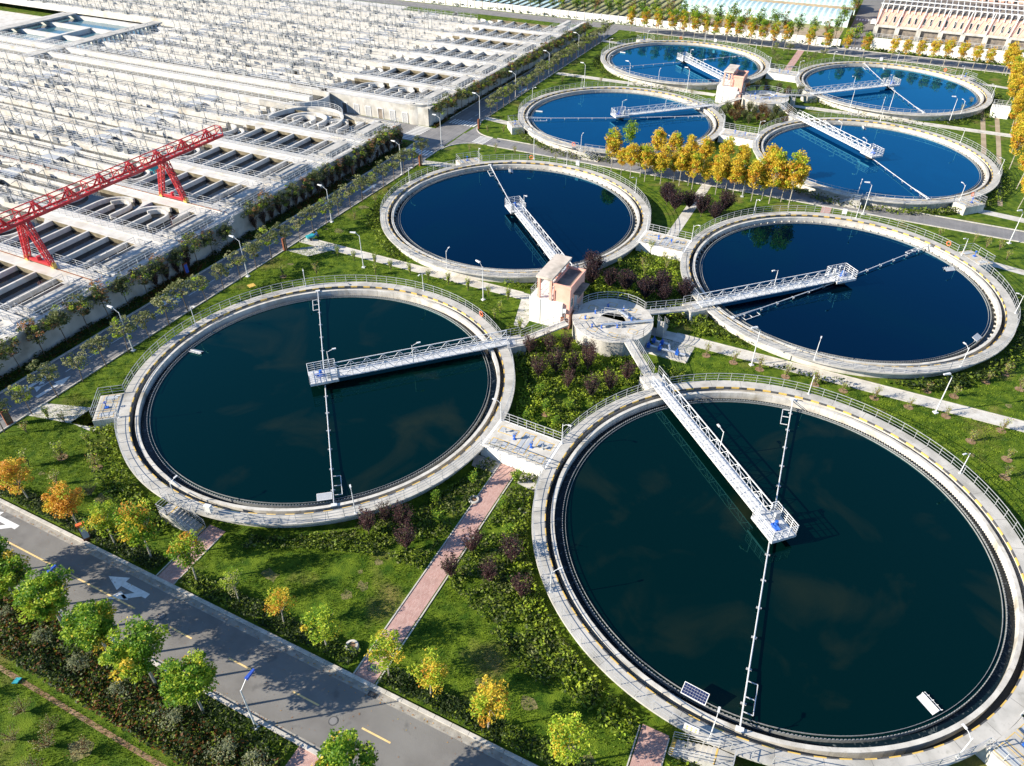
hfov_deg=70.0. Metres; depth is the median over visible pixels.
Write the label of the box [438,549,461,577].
purple shrub
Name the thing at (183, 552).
plane tree
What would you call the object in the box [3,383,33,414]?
street tree
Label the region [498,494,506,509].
sapling
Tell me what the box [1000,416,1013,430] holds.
sapling
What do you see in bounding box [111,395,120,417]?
rim lamp
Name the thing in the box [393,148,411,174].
street tree
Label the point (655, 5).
dark tree
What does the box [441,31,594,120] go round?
dark hedge
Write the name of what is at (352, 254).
sapling
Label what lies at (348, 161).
street tree
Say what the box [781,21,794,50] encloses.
yellow tree
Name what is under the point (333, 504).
scraper arm
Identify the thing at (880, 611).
water
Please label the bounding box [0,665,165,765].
bare soil
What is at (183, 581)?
dark hedge
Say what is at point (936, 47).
yellow tree
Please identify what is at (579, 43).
street tree
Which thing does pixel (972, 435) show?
sapling
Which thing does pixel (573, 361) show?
purple shrub
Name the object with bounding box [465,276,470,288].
sapling
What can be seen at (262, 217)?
purple shrub
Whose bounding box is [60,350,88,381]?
street tree
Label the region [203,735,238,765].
olive shrub
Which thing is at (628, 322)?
pipe
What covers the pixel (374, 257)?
sapling
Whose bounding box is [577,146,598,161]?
stairs
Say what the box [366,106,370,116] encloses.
door
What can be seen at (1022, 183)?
yellow tree
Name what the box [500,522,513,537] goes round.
sapling
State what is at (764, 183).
yellow tree
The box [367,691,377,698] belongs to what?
drain grate
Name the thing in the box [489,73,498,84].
street tree
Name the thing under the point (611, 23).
street tree
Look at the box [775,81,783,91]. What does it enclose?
conifer shrub
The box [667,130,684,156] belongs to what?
yellow tree
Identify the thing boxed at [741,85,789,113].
distribution well
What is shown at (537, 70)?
street tree
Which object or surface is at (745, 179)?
yellow tree
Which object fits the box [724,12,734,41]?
yellow tree
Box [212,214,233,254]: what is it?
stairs
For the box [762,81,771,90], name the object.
conifer shrub
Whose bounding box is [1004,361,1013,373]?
sapling
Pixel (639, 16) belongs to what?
furrows
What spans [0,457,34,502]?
plane tree
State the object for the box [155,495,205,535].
stairs
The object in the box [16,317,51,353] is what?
street tree
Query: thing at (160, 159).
gantry crane
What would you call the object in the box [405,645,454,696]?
plane tree
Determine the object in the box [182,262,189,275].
sign column
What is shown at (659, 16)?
yellow tree
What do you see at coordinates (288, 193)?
street tree
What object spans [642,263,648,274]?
sapling
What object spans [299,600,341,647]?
plane tree
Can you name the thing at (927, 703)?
scum trough
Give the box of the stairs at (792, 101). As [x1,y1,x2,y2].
[789,95,795,107]
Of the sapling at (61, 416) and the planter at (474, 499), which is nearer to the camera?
the planter at (474, 499)
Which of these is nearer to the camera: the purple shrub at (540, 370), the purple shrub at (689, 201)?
the purple shrub at (540, 370)
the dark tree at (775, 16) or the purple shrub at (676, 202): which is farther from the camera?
the dark tree at (775, 16)
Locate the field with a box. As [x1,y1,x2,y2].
[555,0,844,30]
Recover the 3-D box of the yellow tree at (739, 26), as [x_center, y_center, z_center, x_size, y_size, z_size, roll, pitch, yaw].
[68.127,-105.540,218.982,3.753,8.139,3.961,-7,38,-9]
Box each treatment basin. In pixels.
[0,0,586,126]
[0,50,400,377]
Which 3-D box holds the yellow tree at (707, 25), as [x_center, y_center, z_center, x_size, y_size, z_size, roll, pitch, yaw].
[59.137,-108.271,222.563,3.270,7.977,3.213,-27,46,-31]
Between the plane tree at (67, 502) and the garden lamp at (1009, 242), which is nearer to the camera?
the plane tree at (67, 502)
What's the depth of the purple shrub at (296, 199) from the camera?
128.48 m
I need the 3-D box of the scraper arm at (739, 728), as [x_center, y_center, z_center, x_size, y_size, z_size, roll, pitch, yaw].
[24.868,14.053,70.072,1.256,0.910,42.444,14,40,16]
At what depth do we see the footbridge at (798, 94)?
176.04 m
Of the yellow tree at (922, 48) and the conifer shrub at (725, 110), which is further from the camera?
the yellow tree at (922, 48)
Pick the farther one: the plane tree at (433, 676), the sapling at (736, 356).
the sapling at (736, 356)
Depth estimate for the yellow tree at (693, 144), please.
140.10 m
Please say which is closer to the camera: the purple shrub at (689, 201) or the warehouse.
the purple shrub at (689, 201)
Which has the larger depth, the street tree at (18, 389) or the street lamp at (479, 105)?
the street lamp at (479, 105)
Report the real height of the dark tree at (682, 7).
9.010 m
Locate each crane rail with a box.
[0,155,226,212]
[0,250,96,281]
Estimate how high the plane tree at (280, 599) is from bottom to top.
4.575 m
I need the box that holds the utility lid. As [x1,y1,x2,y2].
[12,677,21,683]
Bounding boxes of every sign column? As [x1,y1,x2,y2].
[0,409,13,425]
[75,521,91,540]
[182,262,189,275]
[281,237,287,250]
[418,155,421,165]
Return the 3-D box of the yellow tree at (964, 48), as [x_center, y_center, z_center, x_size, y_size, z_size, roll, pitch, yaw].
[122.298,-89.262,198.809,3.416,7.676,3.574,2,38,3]
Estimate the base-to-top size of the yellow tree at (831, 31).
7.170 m
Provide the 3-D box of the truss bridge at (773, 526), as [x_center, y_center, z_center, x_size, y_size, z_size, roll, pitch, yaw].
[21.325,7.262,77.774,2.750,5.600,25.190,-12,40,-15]
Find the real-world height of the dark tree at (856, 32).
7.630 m
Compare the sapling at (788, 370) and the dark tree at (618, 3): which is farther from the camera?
the dark tree at (618, 3)
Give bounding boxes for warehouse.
[872,0,1023,50]
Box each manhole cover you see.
[157,612,165,619]
[328,716,337,725]
[367,663,375,671]
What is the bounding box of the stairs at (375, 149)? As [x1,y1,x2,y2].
[366,133,379,165]
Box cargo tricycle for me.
[306,231,318,240]
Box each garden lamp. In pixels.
[350,231,365,267]
[475,260,485,300]
[749,326,760,365]
[861,181,871,214]
[932,372,952,413]
[1007,209,1022,243]
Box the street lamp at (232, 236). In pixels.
[229,235,249,276]
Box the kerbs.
[0,26,1023,765]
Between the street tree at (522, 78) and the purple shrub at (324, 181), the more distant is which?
the street tree at (522, 78)
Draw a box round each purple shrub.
[149,266,159,286]
[159,260,170,282]
[171,260,179,273]
[180,251,190,268]
[248,211,256,229]
[258,208,265,224]
[267,205,273,218]
[275,203,281,213]
[285,199,290,209]
[290,193,297,204]
[299,190,305,199]
[314,181,320,191]
[321,173,327,187]
[329,175,334,183]
[335,163,342,180]
[342,159,348,174]
[356,504,377,533]
[362,149,367,164]
[375,498,391,520]
[379,144,385,154]
[385,139,391,152]
[391,500,413,526]
[392,518,416,548]
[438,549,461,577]
[461,523,482,551]
[478,556,497,580]
[497,533,523,562]
[510,568,532,596]
[521,331,538,353]
[530,352,549,376]
[542,331,558,350]
[546,345,565,372]
[560,331,575,350]
[561,367,575,386]
[566,349,582,370]
[580,346,597,371]
[581,259,601,284]
[582,337,597,358]
[582,371,601,394]
[584,249,605,269]
[601,267,619,288]
[603,367,619,390]
[617,269,638,289]
[618,358,636,379]
[635,274,657,297]
[652,268,673,288]
[656,282,672,299]
[659,181,671,195]
[659,182,677,204]
[666,188,686,211]
[675,275,696,297]
[684,189,700,207]
[694,192,713,216]
[708,199,724,221]
[717,188,737,210]
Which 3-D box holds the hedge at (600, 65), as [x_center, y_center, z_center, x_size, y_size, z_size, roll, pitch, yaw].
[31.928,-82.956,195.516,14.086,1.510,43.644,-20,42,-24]
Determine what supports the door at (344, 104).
in the doorway at (344, 107)
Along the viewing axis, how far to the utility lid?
58.71 m
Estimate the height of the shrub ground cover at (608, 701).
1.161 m
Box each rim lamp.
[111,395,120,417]
[349,484,356,513]
[549,567,562,592]
[707,706,720,740]
[956,723,972,758]
[958,453,970,473]
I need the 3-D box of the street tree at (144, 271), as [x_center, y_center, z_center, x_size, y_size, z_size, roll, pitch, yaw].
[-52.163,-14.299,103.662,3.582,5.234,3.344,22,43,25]
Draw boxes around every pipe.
[602,309,653,325]
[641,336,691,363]
[762,92,788,97]
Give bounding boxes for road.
[0,29,617,429]
[0,509,507,765]
[343,112,1023,241]
[358,0,1015,72]
[841,0,882,49]
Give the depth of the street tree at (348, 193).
126.59 m
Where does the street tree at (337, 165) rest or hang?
on the ground at (546, 698)
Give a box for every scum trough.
[189,349,203,353]
[917,692,942,714]
[944,266,954,270]
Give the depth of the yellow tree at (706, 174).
133.41 m
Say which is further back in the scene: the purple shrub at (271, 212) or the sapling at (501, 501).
the purple shrub at (271, 212)
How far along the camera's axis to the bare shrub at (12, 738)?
54.60 m
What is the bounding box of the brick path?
[158,50,831,765]
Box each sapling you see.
[16,419,26,431]
[16,447,29,466]
[38,405,48,419]
[44,470,58,483]
[49,438,61,454]
[56,409,64,421]
[79,430,89,442]
[84,452,99,466]
[311,262,318,273]
[351,250,355,260]
[372,251,376,262]
[430,489,440,502]
[430,508,445,524]
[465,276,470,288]
[468,467,477,484]
[497,299,502,311]
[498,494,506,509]
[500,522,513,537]
[506,285,510,297]
[510,467,520,483]
[517,316,523,326]
[522,410,530,422]
[534,384,544,396]
[543,398,550,412]
[552,413,559,426]
[565,399,575,409]
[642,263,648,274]
[704,340,713,354]
[730,349,740,362]
[756,355,764,369]
[784,361,792,376]
[813,369,822,384]
[872,384,882,397]
[906,396,916,406]
[946,405,953,414]
[953,383,961,395]
[970,430,977,440]
[985,371,994,381]
[986,236,992,247]
[998,239,1005,249]
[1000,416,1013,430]
[1003,463,1014,476]
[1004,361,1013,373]
[1007,448,1014,458]
[1019,376,1023,388]
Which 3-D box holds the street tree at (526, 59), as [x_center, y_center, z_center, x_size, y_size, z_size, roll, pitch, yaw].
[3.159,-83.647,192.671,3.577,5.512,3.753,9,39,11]
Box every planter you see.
[345,639,358,652]
[468,495,478,503]
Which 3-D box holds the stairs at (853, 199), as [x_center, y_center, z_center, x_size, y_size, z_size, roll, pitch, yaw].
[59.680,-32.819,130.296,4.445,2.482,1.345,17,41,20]
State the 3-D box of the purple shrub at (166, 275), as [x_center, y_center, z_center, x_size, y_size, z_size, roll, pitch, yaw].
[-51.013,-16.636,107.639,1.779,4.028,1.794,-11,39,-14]
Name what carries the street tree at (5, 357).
on the ground at (546, 698)
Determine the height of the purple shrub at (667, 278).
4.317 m
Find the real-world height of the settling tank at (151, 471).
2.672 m
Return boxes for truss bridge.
[306,330,509,386]
[505,195,572,271]
[611,98,713,119]
[651,373,798,543]
[677,49,732,79]
[697,263,858,307]
[796,112,884,158]
[810,76,900,94]
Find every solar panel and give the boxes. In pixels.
[316,492,331,501]
[680,681,709,705]
[972,333,981,341]
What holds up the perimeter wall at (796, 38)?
on the ground at (546, 698)
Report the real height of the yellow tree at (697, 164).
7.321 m
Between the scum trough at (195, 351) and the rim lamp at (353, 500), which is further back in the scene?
the scum trough at (195, 351)
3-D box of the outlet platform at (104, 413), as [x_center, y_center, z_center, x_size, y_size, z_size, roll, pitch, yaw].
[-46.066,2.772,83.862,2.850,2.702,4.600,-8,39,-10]
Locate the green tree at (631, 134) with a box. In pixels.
[622,118,640,143]
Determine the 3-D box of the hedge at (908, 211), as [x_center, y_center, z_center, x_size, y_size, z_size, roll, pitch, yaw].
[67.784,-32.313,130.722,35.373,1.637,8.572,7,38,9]
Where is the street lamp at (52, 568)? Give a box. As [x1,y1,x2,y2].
[44,565,64,618]
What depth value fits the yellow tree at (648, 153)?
135.28 m
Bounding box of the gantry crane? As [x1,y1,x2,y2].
[0,125,223,268]
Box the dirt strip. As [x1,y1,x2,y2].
[666,16,842,38]
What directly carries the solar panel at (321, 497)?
attached to the settling tank at (151, 471)
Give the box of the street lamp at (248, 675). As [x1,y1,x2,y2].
[240,668,258,730]
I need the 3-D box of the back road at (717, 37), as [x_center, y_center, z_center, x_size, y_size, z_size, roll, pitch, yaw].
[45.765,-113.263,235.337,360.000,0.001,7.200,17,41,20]
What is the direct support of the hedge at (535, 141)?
on the ground at (546, 698)
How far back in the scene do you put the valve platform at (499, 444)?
78.72 m
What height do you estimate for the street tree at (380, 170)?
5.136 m
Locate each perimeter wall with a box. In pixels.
[405,0,840,47]
[870,40,1004,63]
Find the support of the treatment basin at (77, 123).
on the ground at (546, 698)
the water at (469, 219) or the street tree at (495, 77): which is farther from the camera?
the street tree at (495, 77)
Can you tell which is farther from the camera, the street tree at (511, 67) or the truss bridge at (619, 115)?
the street tree at (511, 67)
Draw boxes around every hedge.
[0,142,408,389]
[0,479,603,765]
[0,589,280,765]
[155,673,315,765]
[364,166,443,225]
[371,224,527,288]
[422,0,1009,64]
[431,119,447,127]
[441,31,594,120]
[515,128,610,163]
[592,50,707,91]
[692,313,1023,392]
[793,186,990,215]
[806,80,1003,124]
[983,164,1012,204]
[1007,291,1023,348]
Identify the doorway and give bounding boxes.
[330,99,336,109]
[341,101,347,112]
[353,103,359,114]
[365,105,371,116]
[377,108,383,118]
[389,110,395,120]
[402,112,407,122]
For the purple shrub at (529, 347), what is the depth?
93.13 m
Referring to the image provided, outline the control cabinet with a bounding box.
[203,503,213,514]
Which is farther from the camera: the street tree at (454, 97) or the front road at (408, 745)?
the street tree at (454, 97)
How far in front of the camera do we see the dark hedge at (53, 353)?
109.23 m
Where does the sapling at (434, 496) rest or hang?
on the ground at (546, 698)
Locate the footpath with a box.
[26,40,1023,430]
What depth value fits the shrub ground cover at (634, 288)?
106.99 m
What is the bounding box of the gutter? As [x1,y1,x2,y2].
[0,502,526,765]
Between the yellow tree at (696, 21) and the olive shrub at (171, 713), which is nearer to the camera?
the olive shrub at (171, 713)
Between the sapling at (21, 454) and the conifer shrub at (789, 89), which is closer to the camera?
the sapling at (21, 454)
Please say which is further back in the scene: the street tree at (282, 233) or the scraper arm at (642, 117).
the scraper arm at (642, 117)
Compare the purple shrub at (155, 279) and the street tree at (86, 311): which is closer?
the street tree at (86, 311)
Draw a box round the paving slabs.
[106,177,694,491]
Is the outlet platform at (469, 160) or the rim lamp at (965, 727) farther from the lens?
the outlet platform at (469, 160)
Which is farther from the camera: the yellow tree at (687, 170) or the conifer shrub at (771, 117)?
the conifer shrub at (771, 117)
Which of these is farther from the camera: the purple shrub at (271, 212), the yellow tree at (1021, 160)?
the yellow tree at (1021, 160)
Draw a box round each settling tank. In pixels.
[114,275,514,527]
[380,154,650,282]
[518,81,724,158]
[531,373,1023,765]
[600,36,770,89]
[680,205,1020,378]
[752,112,1002,208]
[794,57,993,120]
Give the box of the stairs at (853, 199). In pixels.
[832,192,862,208]
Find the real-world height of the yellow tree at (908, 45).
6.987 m
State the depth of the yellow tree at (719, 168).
130.94 m
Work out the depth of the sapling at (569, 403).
84.59 m
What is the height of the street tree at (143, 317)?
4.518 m
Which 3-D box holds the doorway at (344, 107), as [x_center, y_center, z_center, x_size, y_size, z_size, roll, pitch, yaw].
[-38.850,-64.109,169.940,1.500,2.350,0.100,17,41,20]
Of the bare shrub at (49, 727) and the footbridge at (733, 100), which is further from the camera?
the footbridge at (733, 100)
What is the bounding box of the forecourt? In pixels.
[873,37,1023,56]
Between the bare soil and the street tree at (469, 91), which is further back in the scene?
the street tree at (469, 91)
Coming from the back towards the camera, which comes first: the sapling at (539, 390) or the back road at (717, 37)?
the back road at (717, 37)
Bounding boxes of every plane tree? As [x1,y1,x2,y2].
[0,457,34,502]
[0,534,10,595]
[0,549,32,606]
[11,563,74,627]
[40,480,85,523]
[58,598,117,652]
[79,500,117,544]
[97,613,170,686]
[110,497,159,557]
[154,648,218,713]
[163,529,207,581]
[217,565,245,601]
[262,585,296,626]
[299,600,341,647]
[311,726,378,765]
[364,629,404,675]
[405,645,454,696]
[466,674,512,728]
[546,711,597,765]
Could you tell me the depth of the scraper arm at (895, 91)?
178.28 m
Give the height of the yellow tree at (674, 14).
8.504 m
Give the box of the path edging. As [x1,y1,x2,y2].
[156,72,1023,765]
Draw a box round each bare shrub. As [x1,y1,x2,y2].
[0,723,22,742]
[6,697,32,716]
[16,753,45,765]
[27,725,58,750]
[40,714,59,733]
[53,449,66,459]
[65,733,90,759]
[80,482,95,494]
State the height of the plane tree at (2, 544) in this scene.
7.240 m
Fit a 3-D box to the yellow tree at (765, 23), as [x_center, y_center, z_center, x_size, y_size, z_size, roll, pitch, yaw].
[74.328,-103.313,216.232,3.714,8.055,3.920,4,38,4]
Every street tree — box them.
[0,335,22,370]
[0,351,6,368]
[0,398,11,432]
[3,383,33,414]
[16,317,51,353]
[25,359,59,397]
[40,304,72,342]
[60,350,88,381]
[61,293,93,331]
[80,276,111,316]
[80,334,112,366]
[105,272,134,306]
[107,314,136,352]
[128,264,153,295]
[130,309,155,338]
[146,253,168,284]
[150,292,177,325]
[162,277,194,313]
[164,246,186,275]
[178,231,206,265]
[187,273,209,301]
[200,227,217,257]
[209,263,229,290]
[215,222,234,248]
[223,250,246,279]
[239,241,263,269]
[240,200,261,231]
[254,189,275,224]
[254,225,279,258]
[272,190,290,214]
[272,222,292,250]
[285,181,304,209]
[286,216,306,241]
[297,204,320,232]
[299,176,314,200]
[307,167,325,193]
[314,197,333,224]
[320,162,335,187]
[329,190,343,214]
[333,159,343,181]
[337,183,358,207]
[342,154,356,173]
[350,174,372,201]
[352,145,366,170]
[361,137,376,161]
[366,172,377,194]
[372,131,388,158]
[372,159,389,185]
[378,125,396,149]
[385,155,399,181]
[391,124,402,143]
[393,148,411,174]
[406,147,418,168]
[413,134,429,162]
[431,100,447,119]
[441,92,455,119]
[448,95,457,115]
[454,86,466,111]
[462,86,474,107]
[468,79,481,103]
[476,79,487,98]
[484,76,494,93]
[484,98,496,112]
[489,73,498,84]
[489,91,504,112]
[495,68,507,89]
[496,86,509,107]
[503,67,511,76]
[505,83,515,93]
[506,62,517,75]
[509,80,521,99]
[512,56,524,78]
[516,76,529,95]
[519,54,529,68]
[523,75,532,89]
[524,51,533,68]
[527,70,537,80]
[529,52,538,69]
[532,46,543,62]
[534,67,544,80]
[535,59,550,81]
[539,42,549,60]
[543,43,553,57]
[544,60,554,77]
[548,36,559,47]
[549,56,559,74]
[553,53,564,61]
[557,48,569,57]
[562,30,572,46]
[562,47,573,64]
[567,40,577,57]
[569,30,577,40]
[571,41,581,58]
[575,27,583,39]
[580,23,587,33]
[580,34,590,45]
[584,21,592,33]
[590,33,598,43]
[592,27,602,45]
[598,25,606,42]
[600,22,609,39]
[602,20,613,27]
[772,54,782,64]
[785,43,794,53]
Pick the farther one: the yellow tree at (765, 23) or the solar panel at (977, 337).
the yellow tree at (765, 23)
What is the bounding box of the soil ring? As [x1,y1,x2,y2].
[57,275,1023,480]
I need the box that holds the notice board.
[683,723,698,733]
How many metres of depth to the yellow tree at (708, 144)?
139.14 m
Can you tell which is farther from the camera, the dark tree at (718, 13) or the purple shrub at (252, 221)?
the dark tree at (718, 13)
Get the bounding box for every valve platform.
[481,411,562,477]
[636,223,691,260]
[717,122,760,147]
[765,63,800,82]
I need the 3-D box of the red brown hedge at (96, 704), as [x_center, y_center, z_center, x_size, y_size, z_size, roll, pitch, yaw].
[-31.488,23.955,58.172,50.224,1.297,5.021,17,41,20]
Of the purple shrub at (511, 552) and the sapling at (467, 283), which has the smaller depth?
the purple shrub at (511, 552)
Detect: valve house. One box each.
[529,254,589,328]
[715,64,750,103]
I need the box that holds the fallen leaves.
[2,506,510,764]
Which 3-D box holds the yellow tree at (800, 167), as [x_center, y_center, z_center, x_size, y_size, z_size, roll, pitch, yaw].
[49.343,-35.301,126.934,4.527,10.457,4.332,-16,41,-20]
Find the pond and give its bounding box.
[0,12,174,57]
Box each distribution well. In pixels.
[572,291,653,356]
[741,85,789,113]
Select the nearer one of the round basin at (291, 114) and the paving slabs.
the paving slabs
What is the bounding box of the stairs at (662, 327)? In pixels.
[656,315,668,337]
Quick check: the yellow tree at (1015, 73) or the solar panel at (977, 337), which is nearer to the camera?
the solar panel at (977, 337)
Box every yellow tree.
[604,126,623,170]
[616,147,627,170]
[624,143,640,176]
[627,5,637,31]
[637,143,646,174]
[640,6,651,33]
[640,143,656,181]
[651,127,667,152]
[651,155,658,179]
[654,6,664,35]
[654,143,672,183]
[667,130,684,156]
[668,8,681,37]
[670,153,679,181]
[674,145,693,185]
[679,9,690,38]
[684,134,698,154]
[685,153,697,184]
[688,151,704,189]
[690,10,702,40]
[698,136,715,167]
[701,158,713,187]
[702,13,712,39]
[710,152,729,194]
[711,16,722,38]
[719,136,735,160]
[722,157,733,190]
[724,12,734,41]
[727,156,746,194]
[735,16,746,44]
[736,143,751,165]
[741,162,751,195]
[747,15,759,46]
[747,156,766,200]
[758,19,770,46]
[760,167,772,199]
[763,143,782,169]
[764,147,790,203]
[769,21,781,46]
[778,172,793,201]
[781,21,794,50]
[784,148,811,206]
[805,25,817,52]
[822,28,834,49]
[841,28,854,57]
[861,31,874,58]
[888,35,901,60]
[902,36,914,63]
[915,39,928,64]
[928,37,942,66]
[942,37,956,67]
[956,40,971,69]
[970,43,984,70]
[984,46,997,72]
[1001,51,1010,74]
[1003,41,1019,75]
[1006,47,1023,68]
[1007,60,1023,99]
[1007,75,1023,103]
[1008,95,1023,131]
[1009,125,1023,168]
[1010,54,1023,75]
[1010,112,1023,151]
[1015,88,1023,123]
[1016,153,1023,188]
[1018,176,1023,208]
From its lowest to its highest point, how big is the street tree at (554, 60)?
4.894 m
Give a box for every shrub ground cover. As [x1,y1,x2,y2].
[86,423,170,533]
[241,457,605,707]
[500,324,685,439]
[500,493,736,765]
[584,249,708,335]
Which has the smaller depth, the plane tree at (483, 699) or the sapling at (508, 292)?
the plane tree at (483, 699)
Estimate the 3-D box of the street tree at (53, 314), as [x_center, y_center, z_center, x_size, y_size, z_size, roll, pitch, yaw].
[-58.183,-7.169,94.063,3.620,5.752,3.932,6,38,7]
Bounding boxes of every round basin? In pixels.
[267,101,343,135]
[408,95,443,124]
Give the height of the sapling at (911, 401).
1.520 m
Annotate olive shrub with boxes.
[0,604,13,622]
[31,624,57,644]
[65,650,93,671]
[106,677,134,700]
[153,702,183,732]
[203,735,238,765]
[240,746,270,765]
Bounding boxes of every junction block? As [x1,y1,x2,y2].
[501,327,525,355]
[639,365,668,390]
[680,293,708,321]
[707,98,721,110]
[788,110,805,120]
[800,88,817,102]
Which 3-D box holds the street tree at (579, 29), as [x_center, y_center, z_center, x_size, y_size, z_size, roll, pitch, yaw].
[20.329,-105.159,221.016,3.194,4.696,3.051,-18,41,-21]
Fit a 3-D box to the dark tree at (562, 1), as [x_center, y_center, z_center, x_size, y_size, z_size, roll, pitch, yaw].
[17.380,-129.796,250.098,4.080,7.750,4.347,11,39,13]
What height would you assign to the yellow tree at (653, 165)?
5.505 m
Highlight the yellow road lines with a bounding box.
[4,539,390,743]
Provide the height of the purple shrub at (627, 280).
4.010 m
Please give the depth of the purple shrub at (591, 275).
106.56 m
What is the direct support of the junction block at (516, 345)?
on the ground at (546, 698)
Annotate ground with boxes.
[0,0,407,25]
[0,0,1023,765]
[475,0,569,8]
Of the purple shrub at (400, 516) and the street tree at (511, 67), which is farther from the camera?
the street tree at (511, 67)
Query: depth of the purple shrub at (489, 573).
65.23 m
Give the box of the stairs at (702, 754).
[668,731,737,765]
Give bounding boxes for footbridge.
[520,313,568,342]
[625,333,654,375]
[645,299,690,314]
[717,92,742,105]
[776,98,796,115]
[783,89,807,96]
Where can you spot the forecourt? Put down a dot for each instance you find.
(1000, 52)
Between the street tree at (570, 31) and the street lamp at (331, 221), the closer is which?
the street lamp at (331, 221)
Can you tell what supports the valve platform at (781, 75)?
on the ground at (546, 698)
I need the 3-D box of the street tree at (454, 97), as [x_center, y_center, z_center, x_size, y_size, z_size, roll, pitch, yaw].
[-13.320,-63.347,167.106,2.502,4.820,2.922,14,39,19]
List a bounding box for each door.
[342,102,346,111]
[354,104,358,114]
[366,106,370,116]
[378,109,382,118]
[390,111,394,120]
[402,113,407,122]
[574,295,576,306]
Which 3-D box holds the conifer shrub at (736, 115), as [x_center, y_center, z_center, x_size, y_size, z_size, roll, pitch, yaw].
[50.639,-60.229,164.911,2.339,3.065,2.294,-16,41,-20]
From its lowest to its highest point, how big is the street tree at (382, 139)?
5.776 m
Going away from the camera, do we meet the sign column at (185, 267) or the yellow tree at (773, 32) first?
the sign column at (185, 267)
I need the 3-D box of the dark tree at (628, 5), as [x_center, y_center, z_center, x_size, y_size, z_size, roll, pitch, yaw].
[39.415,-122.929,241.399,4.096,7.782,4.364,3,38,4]
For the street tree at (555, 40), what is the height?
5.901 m
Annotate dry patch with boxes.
[38,108,1011,765]
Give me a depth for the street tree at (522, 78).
178.63 m
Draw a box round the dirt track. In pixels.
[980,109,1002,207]
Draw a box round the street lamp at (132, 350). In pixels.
[107,305,135,351]
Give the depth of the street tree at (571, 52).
200.74 m
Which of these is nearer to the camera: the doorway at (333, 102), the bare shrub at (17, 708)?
the bare shrub at (17, 708)
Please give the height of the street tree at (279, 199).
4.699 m
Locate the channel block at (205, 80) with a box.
[0,31,330,107]
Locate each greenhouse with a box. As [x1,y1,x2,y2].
[680,0,854,27]
[776,0,859,14]
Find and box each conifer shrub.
[718,106,727,116]
[725,100,732,111]
[728,107,733,117]
[732,109,741,120]
[733,101,740,111]
[736,104,746,113]
[741,110,748,118]
[746,101,754,113]
[746,113,752,123]
[751,105,757,115]
[755,80,762,89]
[755,112,761,120]
[759,101,768,114]
[759,116,767,124]
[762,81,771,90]
[763,108,772,118]
[769,112,775,123]
[772,104,780,114]
[773,116,781,123]
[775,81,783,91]
[777,110,784,117]
[784,85,793,93]
[784,106,795,115]
[796,84,804,93]
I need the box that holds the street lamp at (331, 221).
[317,184,333,222]
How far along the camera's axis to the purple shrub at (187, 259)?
110.57 m
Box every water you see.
[148,296,489,504]
[399,170,631,269]
[531,93,709,149]
[563,401,1005,739]
[611,45,757,82]
[700,223,990,362]
[767,125,980,198]
[806,67,977,112]
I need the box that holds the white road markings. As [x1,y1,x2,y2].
[0,18,870,599]
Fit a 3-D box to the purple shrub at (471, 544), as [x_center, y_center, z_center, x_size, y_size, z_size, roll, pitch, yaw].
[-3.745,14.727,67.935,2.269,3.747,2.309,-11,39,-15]
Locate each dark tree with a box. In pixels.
[558,0,567,9]
[571,0,580,10]
[578,0,590,8]
[589,0,603,13]
[604,0,614,12]
[613,0,625,14]
[626,0,637,12]
[637,0,649,14]
[650,0,661,16]
[664,0,675,17]
[676,0,688,19]
[688,4,700,22]
[700,5,711,21]
[713,3,726,20]
[728,2,741,22]
[740,8,753,25]
[754,8,767,25]
[769,8,783,25]
[780,11,792,32]
[793,13,806,34]
[809,15,822,31]
[822,18,834,34]
[834,15,845,37]
[838,5,854,31]
[850,0,861,18]
[851,22,864,48]
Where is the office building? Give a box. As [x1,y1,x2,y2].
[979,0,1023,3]
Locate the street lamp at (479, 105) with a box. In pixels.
[472,92,480,122]
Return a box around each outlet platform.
[89,385,124,429]
[456,151,481,164]
[507,115,524,134]
[636,34,653,41]
[950,191,987,215]
[955,70,976,81]
[957,243,995,271]
[975,711,1023,765]
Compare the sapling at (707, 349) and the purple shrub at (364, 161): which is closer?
the sapling at (707, 349)
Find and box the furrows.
[472,0,681,19]
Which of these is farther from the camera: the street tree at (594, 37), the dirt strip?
the dirt strip
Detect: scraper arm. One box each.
[312,290,342,506]
[488,164,550,259]
[526,114,713,120]
[614,54,750,68]
[730,244,930,319]
[735,397,795,732]
[823,120,930,199]
[863,63,924,112]
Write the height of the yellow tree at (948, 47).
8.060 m
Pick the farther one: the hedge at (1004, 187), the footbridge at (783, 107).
the footbridge at (783, 107)
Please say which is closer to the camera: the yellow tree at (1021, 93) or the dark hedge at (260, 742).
the dark hedge at (260, 742)
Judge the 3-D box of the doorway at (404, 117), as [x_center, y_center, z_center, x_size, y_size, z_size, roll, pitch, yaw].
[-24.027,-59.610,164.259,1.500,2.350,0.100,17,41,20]
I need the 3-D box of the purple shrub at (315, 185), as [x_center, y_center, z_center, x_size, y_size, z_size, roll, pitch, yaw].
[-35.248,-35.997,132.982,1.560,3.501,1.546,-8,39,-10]

